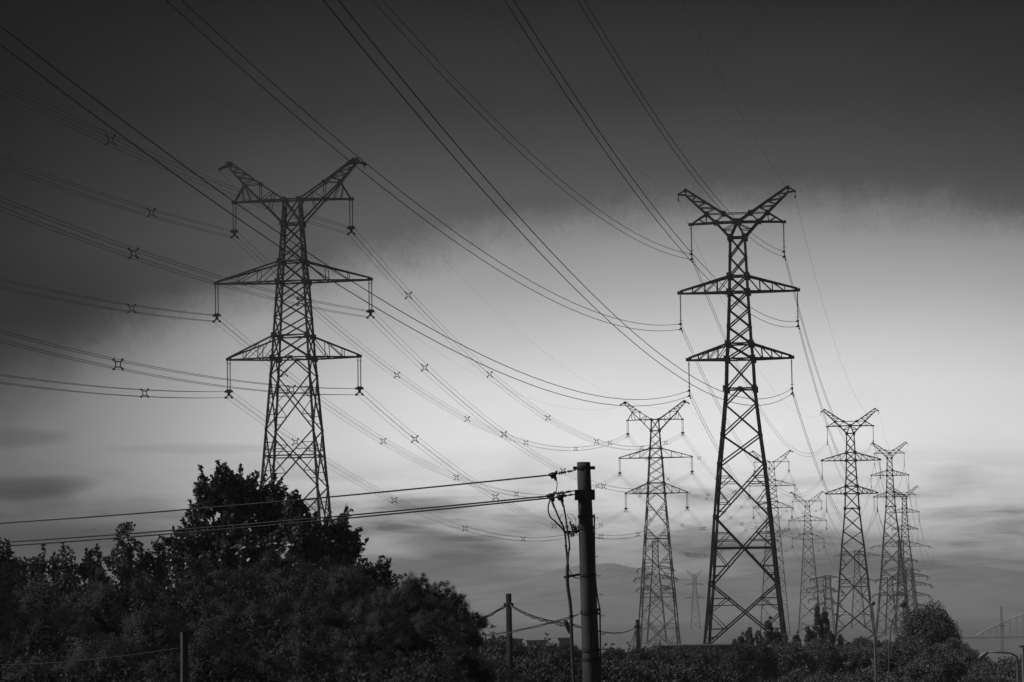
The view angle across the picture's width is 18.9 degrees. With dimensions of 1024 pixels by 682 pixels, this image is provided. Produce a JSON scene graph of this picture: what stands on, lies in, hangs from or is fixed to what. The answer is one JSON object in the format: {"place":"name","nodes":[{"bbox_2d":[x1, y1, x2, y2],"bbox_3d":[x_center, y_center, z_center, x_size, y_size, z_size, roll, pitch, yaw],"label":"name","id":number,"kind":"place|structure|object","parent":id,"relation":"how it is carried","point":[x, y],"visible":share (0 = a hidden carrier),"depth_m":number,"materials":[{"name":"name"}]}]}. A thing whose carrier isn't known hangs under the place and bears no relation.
{"place":"outdoors","nodes":[
{"label":"outdoors","id":0,"kind":"place"},
{"bbox_2d":[0,0,1023,602],"label":"sky","id":1,"kind":"structure","parent":0,"point":[896,127],"materials":[{"name":"grey"}]},
{"bbox_2d":[453,563,829,623],"bbox_3d":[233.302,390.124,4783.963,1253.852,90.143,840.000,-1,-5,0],"label":"hill","id":2,"kind":"structure","parent":0,"point":[619,606],"depth_m":4503.95,"materials":[{"name":"grey"}]},
{"bbox_2d":[653,643,731,654],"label":"building","id":3,"kind":"structure","parent":0,"point":[727,648],"depth_m":298.28,"materials":[{"name":"paint"}]},
{"bbox_2d":[473,616,1023,681],"bbox_3d":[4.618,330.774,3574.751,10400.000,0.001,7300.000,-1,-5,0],"label":"ground","id":4,"kind":"structure","parent":0,"point":[971,626],"depth_m":1896.95,"materials":[{"name":"grey"}]},
{"bbox_2d":[0,537,23,591],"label":"leafy sapling","id":5,"kind":"object","parent":4,"relation":"on","point":[8,553],"visible":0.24,"depth_m":107.66,"materials":[{"name":"black plant"}]},
{"bbox_2d":[15,544,46,593],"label":"leafy sapling","id":6,"kind":"object","parent":4,"relation":"on","point":[31,568],"visible":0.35,"depth_m":111.55,"materials":[{"name":"black plant"}]},
{"bbox_2d":[0,652,76,681],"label":"bush","id":7,"kind":"object","parent":4,"relation":"on","point":[9,673],"visible":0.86,"depth_m":44.97,"materials":[{"name":"black plant"}]},
{"bbox_2d":[0,573,82,676],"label":"feathery tree","id":8,"kind":"object","parent":4,"relation":"on","point":[7,615],"visible":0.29,"depth_m":59.01,"materials":[{"name":"black plant"}]},
{"bbox_2d":[0,561,92,616],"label":"feathery tree","id":9,"kind":"object","parent":4,"relation":"on","point":[16,581],"visible":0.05,"depth_m":67.79,"materials":[{"name":"black plant"}]},
{"bbox_2d":[42,541,82,606],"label":"leafy sapling","id":10,"kind":"object","parent":4,"relation":"on","point":[57,564],"visible":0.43,"depth_m":111.58,"materials":[{"name":"black plant"}]},
{"bbox_2d":[0,605,127,681],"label":"bush","id":11,"kind":"object","parent":4,"relation":"on","point":[49,643],"visible":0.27,"depth_m":53.63,"materials":[{"name":"black plant"}]},
{"bbox_2d":[74,543,112,602],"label":"leafy sapling","id":12,"kind":"object","parent":4,"relation":"on","point":[86,566],"visible":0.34,"depth_m":111.66,"materials":[{"name":"black plant"}]},
{"bbox_2d":[26,555,194,661],"bbox_3d":[-8.215,11.614,63.445,3.954,14.337,4.189,-1,-5,0],"label":"feathery tree","id":13,"kind":"object","parent":4,"relation":"on","point":[99,612],"visible":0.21,"depth_m":63.09,"materials":[{"name":"black plant"}]},
{"bbox_2d":[31,632,191,681],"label":"bush","id":14,"kind":"object","parent":4,"relation":"on","point":[102,674],"visible":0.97,"depth_m":45.13,"materials":[{"name":"black plant"}]},
{"bbox_2d":[103,521,150,597],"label":"leafy sapling","id":15,"kind":"object","parent":4,"relation":"on","point":[128,550],"visible":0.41,"depth_m":111.66,"materials":[{"name":"black plant"}]},
{"bbox_2d":[48,593,254,681],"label":"feathery tree","id":16,"kind":"object","parent":4,"relation":"on","point":[163,636],"visible":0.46,"depth_m":51.01,"materials":[{"name":"black plant"}]},
{"bbox_2d":[137,539,173,596],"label":"leafy sapling","id":17,"kind":"object","parent":4,"relation":"on","point":[159,569],"visible":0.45,"depth_m":111.56,"materials":[{"name":"black plant"}]},
{"bbox_2d":[180,632,188,681],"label":"concrete post","id":18,"kind":"object","parent":4,"relation":"on","point":[184,657],"visible":1,"depth_m":39.77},
{"bbox_2d":[113,556,264,636],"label":"feathery tree","id":19,"kind":"object","parent":4,"relation":"on","point":[193,598],"visible":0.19,"depth_m":65.44,"materials":[{"name":"black plant"}]},
{"bbox_2d":[158,460,294,600],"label":"broadleaf tree","id":20,"kind":"object","parent":4,"relation":"on","point":[239,548],"visible":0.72,"depth_m":109.37,"materials":[{"name":"black plant"}]},
{"bbox_2d":[122,622,335,681],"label":"feathery tree","id":21,"kind":"object","parent":4,"relation":"on","point":[225,664],"visible":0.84,"depth_m":44.63,"materials":[{"name":"black plant"}]},
{"bbox_2d":[185,566,313,643],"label":"feathery tree","id":22,"kind":"object","parent":4,"relation":"on","point":[251,581],"visible":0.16,"depth_m":65.33,"materials":[{"name":"black plant"}]},
{"bbox_2d":[192,590,337,678],"bbox_3d":[-4.357,11.059,53.183,3.749,13.523,4.214,-1,-5,0],"label":"feathery tree","id":23,"kind":"object","parent":4,"relation":"on","point":[260,620],"visible":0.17,"depth_m":53.61,"materials":[{"name":"black plant"}]},
{"bbox_2d":[218,543,325,601],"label":"feathery tree","id":24,"kind":"object","parent":4,"relation":"on","point":[283,569],"visible":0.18,"depth_m":71.58,"materials":[{"name":"black plant"}]},
{"bbox_2d":[212,157,374,526],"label":"lattice pylon","id":25,"kind":"object","parent":4,"relation":"on","point":[307,282],"visible":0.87,"depth_m":452.29,"materials":[{"name":"metal"}]},
{"bbox_2d":[0,278,212,321],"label":"conductor span","id":26,"kind":"object","parent":25,"relation":"attached to","point":[135,305],"visible":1,"depth_m":400.72,"materials":[{"name":"metal"}]},
{"bbox_2d":[0,374,230,397],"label":"conductor span","id":27,"kind":"object","parent":25,"relation":"attached to","point":[146,395],"visible":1,"depth_m":394.81,"materials":[{"name":"metal"}]},
{"bbox_2d":[1,157,234,237],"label":"conductor span","id":28,"kind":"object","parent":25,"relation":"attached to","point":[148,216],"visible":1,"depth_m":395.54,"materials":[{"name":"metal"}]},
{"bbox_2d":[1,80,353,233],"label":"conductor span","id":29,"kind":"object","parent":25,"relation":"attached to","point":[106,144],"visible":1,"depth_m":347.36,"materials":[{"name":"metal"}]},
{"bbox_2d":[0,330,361,394],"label":"conductor span","id":30,"kind":"object","parent":25,"relation":"attached to","point":[122,369],"visible":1,"depth_m":346.69,"materials":[{"name":"metal"}]},
{"bbox_2d":[0,197,369,317],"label":"conductor span","id":31,"kind":"object","parent":25,"relation":"attached to","point":[135,255],"visible":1,"depth_m":342.60,"materials":[{"name":"metal"}]},
{"bbox_2d":[217,317,620,496],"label":"conductor span","id":32,"kind":"object","parent":25,"relation":"attached to","point":[386,438],"visible":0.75,"depth_m":580.87,"materials":[{"name":"metal"}]},
{"bbox_2d":[228,392,624,541],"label":"conductor span","id":33,"kind":"object","parent":25,"relation":"attached to","point":[397,497],"visible":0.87,"depth_m":580.80,"materials":[{"name":"metal"}]},
{"bbox_2d":[233,239,625,450],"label":"conductor span","id":34,"kind":"object","parent":25,"relation":"attached to","point":[420,387],"visible":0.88,"depth_m":605.61,"materials":[{"name":"metal"}]},
{"bbox_2d":[349,229,679,449],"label":"conductor span","id":35,"kind":"object","parent":25,"relation":"attached to","point":[497,376],"visible":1,"depth_m":588.65,"materials":[{"name":"metal"}]},
{"bbox_2d":[358,394,688,538],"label":"conductor span","id":36,"kind":"object","parent":25,"relation":"attached to","point":[491,490],"visible":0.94,"depth_m":562.63,"materials":[{"name":"metal"}]},
{"bbox_2d":[369,315,693,492],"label":"conductor span","id":37,"kind":"object","parent":25,"relation":"attached to","point":[496,424],"visible":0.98,"depth_m":561.63,"materials":[{"name":"metal"}]},
{"bbox_2d":[256,553,373,639],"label":"feathery tree","id":38,"kind":"object","parent":4,"relation":"on","point":[309,589],"visible":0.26,"depth_m":65.20,"materials":[{"name":"black plant"}]},
{"bbox_2d":[262,488,368,582],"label":"broadleaf tree","id":39,"kind":"object","parent":4,"relation":"on","point":[335,540],"visible":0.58,"depth_m":107.42,"materials":[{"name":"black plant"}]},
{"bbox_2d":[241,586,402,680],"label":"feathery tree","id":40,"kind":"object","parent":4,"relation":"on","point":[340,620],"visible":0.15,"depth_m":53.56,"materials":[{"name":"black plant"}]},
{"bbox_2d":[236,628,416,681],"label":"bush","id":41,"kind":"object","parent":4,"relation":"on","point":[335,660],"visible":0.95,"depth_m":44.92,"materials":[{"name":"black plant"}]},
{"bbox_2d":[294,563,395,631],"bbox_3d":[-3.411,11.803,65.272,3.160,14.157,3.440,-1,-5,0],"label":"feathery tree","id":42,"kind":"object","parent":4,"relation":"on","point":[332,579],"visible":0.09,"depth_m":64.78,"materials":[{"name":"black plant"}]},
{"bbox_2d":[344,554,406,595],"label":"broadleaf tree","id":43,"kind":"object","parent":4,"relation":"on","point":[379,571],"visible":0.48,"depth_m":103.54,"materials":[{"name":"black plant"}]},
{"bbox_2d":[335,573,432,630],"bbox_3d":[-2.188,11.632,62.327,2.541,13.935,2.419,4,-7,-44],"label":"feathery tree","id":44,"kind":"object","parent":4,"relation":"on","point":[365,603],"visible":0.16,"depth_m":62.50,"materials":[{"name":"black plant"}]},
{"bbox_2d":[315,597,454,679],"bbox_3d":[-2.014,11.039,52.346,2.815,13.351,2.687,1,-5,-18],"label":"feathery tree","id":45,"kind":"object","parent":4,"relation":"on","point":[392,625],"visible":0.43,"depth_m":52.15,"materials":[{"name":"black plant"}]},
{"bbox_2d":[328,645,476,681],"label":"bush","id":46,"kind":"object","parent":4,"relation":"on","point":[423,677],"visible":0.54,"depth_m":46.05,"materials":[{"name":"black plant"}]},
{"bbox_2d":[370,570,490,649],"bbox_3d":[-1.536,11.365,59.254,2.427,13.911,2.166,-1,-5,0],"label":"feathery tree","id":47,"kind":"object","parent":4,"relation":"on","point":[445,603],"visible":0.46,"depth_m":59.40,"materials":[{"name":"black plant"}]},
{"bbox_2d":[377,628,497,681],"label":"bush","id":48,"kind":"object","parent":4,"relation":"on","point":[461,655],"visible":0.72,"depth_m":51.41,"materials":[{"name":"black plant"}]},
{"bbox_2d":[413,608,483,654],"bbox_3d":[-1.195,11.548,57.242,1.602,13.175,1.741,4,-7,-44],"label":"feathery tree","id":49,"kind":"object","parent":4,"relation":"on","point":[461,631],"visible":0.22,"depth_m":57.65,"materials":[{"name":"black plant"}]},
{"bbox_2d":[477,624,506,659],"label":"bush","id":50,"kind":"object","parent":4,"relation":"on","point":[496,648],"visible":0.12,"depth_m":129.55,"materials":[{"name":"black plant"}]},
{"bbox_2d":[479,652,521,681],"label":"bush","id":51,"kind":"object","parent":4,"relation":"on","point":[501,668],"visible":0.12,"depth_m":94.23,"materials":[{"name":"black plant"}]},
{"bbox_2d":[475,635,528,658],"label":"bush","id":52,"kind":"object","parent":4,"relation":"on","point":[519,649],"visible":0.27,"depth_m":138.86,"materials":[{"name":"black plant"}]},
{"bbox_2d":[504,594,513,675],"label":"utility pole","id":53,"kind":"object","parent":4,"relation":"on","point":[509,646],"visible":0.89,"depth_m":107.45,"materials":[{"name":"concrete"}]},
{"bbox_2d":[489,651,551,673],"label":"dark tree","id":54,"kind":"object","parent":4,"relation":"on","point":[517,661],"visible":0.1,"depth_m":108.96,"materials":[{"name":"black plant"}]},
{"bbox_2d":[539,642,581,668],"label":"dark tree","id":55,"kind":"object","parent":4,"relation":"on","point":[562,648],"visible":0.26,"depth_m":158.65,"materials":[{"name":"black plant"}]},
{"bbox_2d":[515,652,606,681],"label":"dark tree","id":56,"kind":"object","parent":4,"relation":"on","point":[555,669],"visible":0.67,"depth_m":104.05,"materials":[{"name":"black plant"}]},
{"bbox_2d":[545,462,604,681],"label":"utility pole","id":57,"kind":"object","parent":4,"relation":"on","point":[584,494],"visible":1,"depth_m":47.80,"materials":[{"name":"concrete"}]},
{"bbox_2d":[0,496,544,542],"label":"overhead wire","id":58,"kind":"object","parent":57,"relation":"attached to","point":[283,520],"visible":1,"depth_m":53.60,"materials":[{"name":"metal"}]},
{"bbox_2d":[0,475,546,523],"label":"overhead wire","id":59,"kind":"object","parent":57,"relation":"attached to","point":[283,500],"visible":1,"depth_m":53.54,"materials":[{"name":"metal"}]},
{"bbox_2d":[0,497,555,546],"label":"overhead wire","id":60,"kind":"object","parent":57,"relation":"attached to","point":[290,523],"visible":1,"depth_m":53.34,"materials":[{"name":"metal"}]},
{"bbox_2d":[601,646,628,667],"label":"dark tree","id":61,"kind":"object","parent":4,"relation":"on","point":[622,654],"visible":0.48,"depth_m":163.70,"materials":[{"name":"black plant"}]},
{"bbox_2d":[575,655,659,681],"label":"dark tree","id":62,"kind":"object","parent":4,"relation":"on","point":[612,671],"visible":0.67,"depth_m":103.83,"materials":[{"name":"black plant"}]},
{"bbox_2d":[621,645,676,669],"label":"dark tree","id":63,"kind":"object","parent":4,"relation":"on","point":[637,655],"visible":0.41,"depth_m":158.64,"materials":[{"name":"black plant"}]},
{"bbox_2d":[633,541,677,642],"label":"lattice pylon","id":64,"kind":"object","parent":4,"relation":"on","point":[653,566],"visible":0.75,"depth_m":1295.31,"materials":[{"name":"metal"}]},
{"bbox_2d":[618,400,693,647],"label":"lattice pylon","id":65,"kind":"object","parent":4,"relation":"on","point":[648,483],"visible":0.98,"depth_m":975.71,"materials":[{"name":"metal"}]},
{"bbox_2d":[632,659,700,681],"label":"dark tree","id":66,"kind":"object","parent":4,"relation":"on","point":[673,673],"visible":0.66,"depth_m":108.76,"materials":[{"name":"black plant"}]},
{"bbox_2d":[660,645,715,673],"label":"dark tree","id":67,"kind":"object","parent":4,"relation":"on","point":[681,655],"visible":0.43,"depth_m":188.32,"materials":[{"name":"black plant"}]},
{"bbox_2d":[681,661,742,681],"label":"dark tree","id":68,"kind":"object","parent":4,"relation":"on","point":[708,674],"visible":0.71,"depth_m":114.10,"materials":[{"name":"black plant"}]},
{"bbox_2d":[696,645,748,681],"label":"dark tree","id":69,"kind":"object","parent":4,"relation":"on","point":[716,655],"visible":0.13,"depth_m":197.92,"materials":[{"name":"black plant"}]},
{"bbox_2d":[677,185,799,643],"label":"lattice pylon","id":70,"kind":"object","parent":4,"relation":"on","point":[750,343],"visible":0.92,"depth_m":401.29,"materials":[{"name":"metal"}]},
{"bbox_2d":[0,25,687,405],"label":"conductor span","id":71,"kind":"object","parent":70,"relation":"attached to","point":[280,233],"visible":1,"depth_m":155.55,"materials":[{"name":"metal"}]},
{"bbox_2d":[166,0,678,330],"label":"conductor span","id":72,"kind":"object","parent":70,"relation":"attached to","point":[381,175],"visible":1,"depth_m":190.09,"materials":[{"name":"metal"}]},
{"bbox_2d":[372,0,689,258],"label":"conductor span","id":73,"kind":"object","parent":70,"relation":"attached to","point":[509,133],"visible":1,"depth_m":236.83,"materials":[{"name":"metal"}]},
{"bbox_2d":[323,0,791,405],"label":"conductor span","id":74,"kind":"object","parent":70,"relation":"attached to","point":[502,197],"visible":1,"depth_m":142.50,"materials":[{"name":"metal"}]},
{"bbox_2d":[504,0,796,326],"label":"conductor span","id":75,"kind":"object","parent":70,"relation":"attached to","point":[614,153],"visible":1,"depth_m":182.86,"materials":[{"name":"metal"}]},
{"bbox_2d":[578,0,783,256],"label":"conductor span","id":76,"kind":"object","parent":70,"relation":"attached to","point":[657,117],"visible":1,"depth_m":228.67,"materials":[{"name":"metal"}]},
{"bbox_2d":[717,640,780,681],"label":"dark tree","id":77,"kind":"object","parent":4,"relation":"on","point":[737,658],"visible":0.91,"depth_m":178.22,"materials":[{"name":"black plant"}]},
{"bbox_2d":[762,616,778,681],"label":"pointed tree","id":78,"kind":"object","parent":4,"relation":"on","point":[769,637],"visible":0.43,"depth_m":223.76,"materials":[{"name":"black plant"}]},
{"bbox_2d":[749,450,795,635],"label":"lattice pylon","id":79,"kind":"object","parent":4,"relation":"on","point":[774,485],"visible":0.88,"depth_m":1567.38,"materials":[{"name":"metal"}]},
{"bbox_2d":[757,639,818,681],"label":"rounded tree","id":80,"kind":"object","parent":4,"relation":"on","point":[789,653],"visible":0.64,"depth_m":183.12,"materials":[{"name":"grey plant"}]},
{"bbox_2d":[776,668,837,681],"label":"rounded tree","id":81,"kind":"object","parent":4,"relation":"on","point":[793,676],"visible":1,"depth_m":148.50,"materials":[{"name":"black plant"}]},
{"bbox_2d":[788,491,826,630],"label":"lattice pylon","id":82,"kind":"object","parent":4,"relation":"on","point":[803,534],"visible":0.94,"depth_m":1895.50,"materials":[{"name":"metal"}]},
{"bbox_2d":[812,604,824,663],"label":"pointed tree","id":83,"kind":"object","parent":4,"relation":"on","point":[818,620],"visible":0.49,"depth_m":258.71,"materials":[{"name":"black plant"}]},
{"bbox_2d":[807,577,834,635],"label":"lattice pylon","id":84,"kind":"object","parent":4,"relation":"on","point":[825,598],"visible":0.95,"depth_m":1443.89,"materials":[{"name":"metal"}]},
{"bbox_2d":[794,637,848,677],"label":"rounded tree","id":85,"kind":"object","parent":4,"relation":"on","point":[823,652],"visible":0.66,"depth_m":188.00,"materials":[{"name":"black plant"}]},
{"bbox_2d":[813,575,842,633],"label":"lattice pylon","id":86,"kind":"object","parent":4,"relation":"on","point":[832,604],"visible":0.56,"depth_m":1593.81,"materials":[{"name":"metal"}]},
{"bbox_2d":[822,644,873,678],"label":"rounded tree","id":87,"kind":"object","parent":4,"relation":"on","point":[858,658],"visible":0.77,"depth_m":188.08,"materials":[{"name":"black plant"}]},
{"bbox_2d":[820,408,880,642],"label":"lattice pylon","id":88,"kind":"object","parent":4,"relation":"on","point":[856,485],"visible":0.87,"depth_m":813.95,"materials":[{"name":"metal"}]},
{"bbox_2d":[824,668,879,681],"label":"rounded tree","id":89,"kind":"object","parent":4,"relation":"on","point":[862,676],"visible":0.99,"depth_m":148.73,"materials":[{"name":"black plant"}]},
{"bbox_2d":[833,550,880,625],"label":"lattice pylon","id":90,"kind":"object","parent":4,"relation":"on","point":[853,581],"visible":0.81,"depth_m":2093.17,"materials":[{"name":"metal"}]},
{"bbox_2d":[870,441,909,639],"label":"lattice pylon","id":91,"kind":"object","parent":4,"relation":"on","point":[892,475],"visible":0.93,"depth_m":1261.62,"materials":[{"name":"metal"}]},
{"bbox_2d":[872,577,908,635],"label":"lattice pylon","id":92,"kind":"object","parent":4,"relation":"on","point":[894,609],"visible":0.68,"depth_m":1493.99,"materials":[{"name":"metal"}]},
{"bbox_2d":[864,643,929,681],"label":"rounded tree","id":93,"kind":"object","parent":4,"relation":"on","point":[900,654],"visible":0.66,"depth_m":168.21,"materials":[{"name":"black plant"}]},
{"bbox_2d":[869,540,932,631],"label":"lattice pylon","id":94,"kind":"object","parent":4,"relation":"on","point":[900,561],"visible":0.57,"depth_m":1745.08,"materials":[{"name":"metal"}]},
{"bbox_2d":[876,635,927,675],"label":"rounded tree","id":95,"kind":"object","parent":4,"relation":"on","point":[898,640],"visible":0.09,"depth_m":198.77,"materials":[{"name":"black plant"}]},
{"bbox_2d":[889,486,919,633],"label":"lattice pylon","id":96,"kind":"object","parent":4,"relation":"on","point":[907,524],"visible":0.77,"depth_m":1602.18,"materials":[{"name":"metal"}]},
{"bbox_2d":[886,569,933,627],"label":"lattice pylon","id":97,"kind":"object","parent":4,"relation":"on","point":[911,577],"visible":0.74,"depth_m":1414.57,"materials":[{"name":"metal"}]},
{"bbox_2d":[884,598,966,681],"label":"rounded tree","id":98,"kind":"object","parent":4,"relation":"on","point":[928,626],"visible":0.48,"depth_m":203.19,"materials":[{"name":"grey plant"}]},
{"bbox_2d":[899,644,969,681],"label":"rounded tree","id":99,"kind":"object","parent":4,"relation":"on","point":[938,664],"visible":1,"depth_m":158.29,"materials":[{"name":"grey plant"}]},
{"bbox_2d":[928,637,976,671],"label":"rounded tree","id":100,"kind":"object","parent":4,"relation":"on","point":[959,649],"visible":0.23,"depth_m":198.50,"materials":[{"name":"black plant"}]},
{"bbox_2d":[944,650,991,678],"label":"rounded tree","id":101,"kind":"object","parent":4,"relation":"on","point":[970,659],"visible":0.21,"depth_m":188.27,"materials":[{"name":"black plant"}]},
{"bbox_2d":[957,668,1016,681],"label":"rounded tree","id":102,"kind":"object","parent":4,"relation":"on","point":[973,676],"visible":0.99,"depth_m":148.47,"materials":[{"name":"black plant"}]},
{"bbox_2d":[967,655,1015,678],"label":"rounded tree","id":103,"kind":"object","parent":4,"relation":"on","point":[995,665],"visible":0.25,"depth_m":183.83,"materials":[{"name":"black plant"}]},
{"bbox_2d":[995,655,1021,681],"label":"rounded tree","id":104,"kind":"object","parent":4,"relation":"on","point":[1010,671],"visible":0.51,"depth_m":178.54,"materials":[{"name":"black plant"}]},
{"bbox_2d":[730,566,1023,619],"bbox_3d":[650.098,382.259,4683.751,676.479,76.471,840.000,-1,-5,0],"label":"hill","id":105,"kind":"structure","parent":0,"point":[981,591],"depth_m":4387.11,"materials":[{"name":"grey"}]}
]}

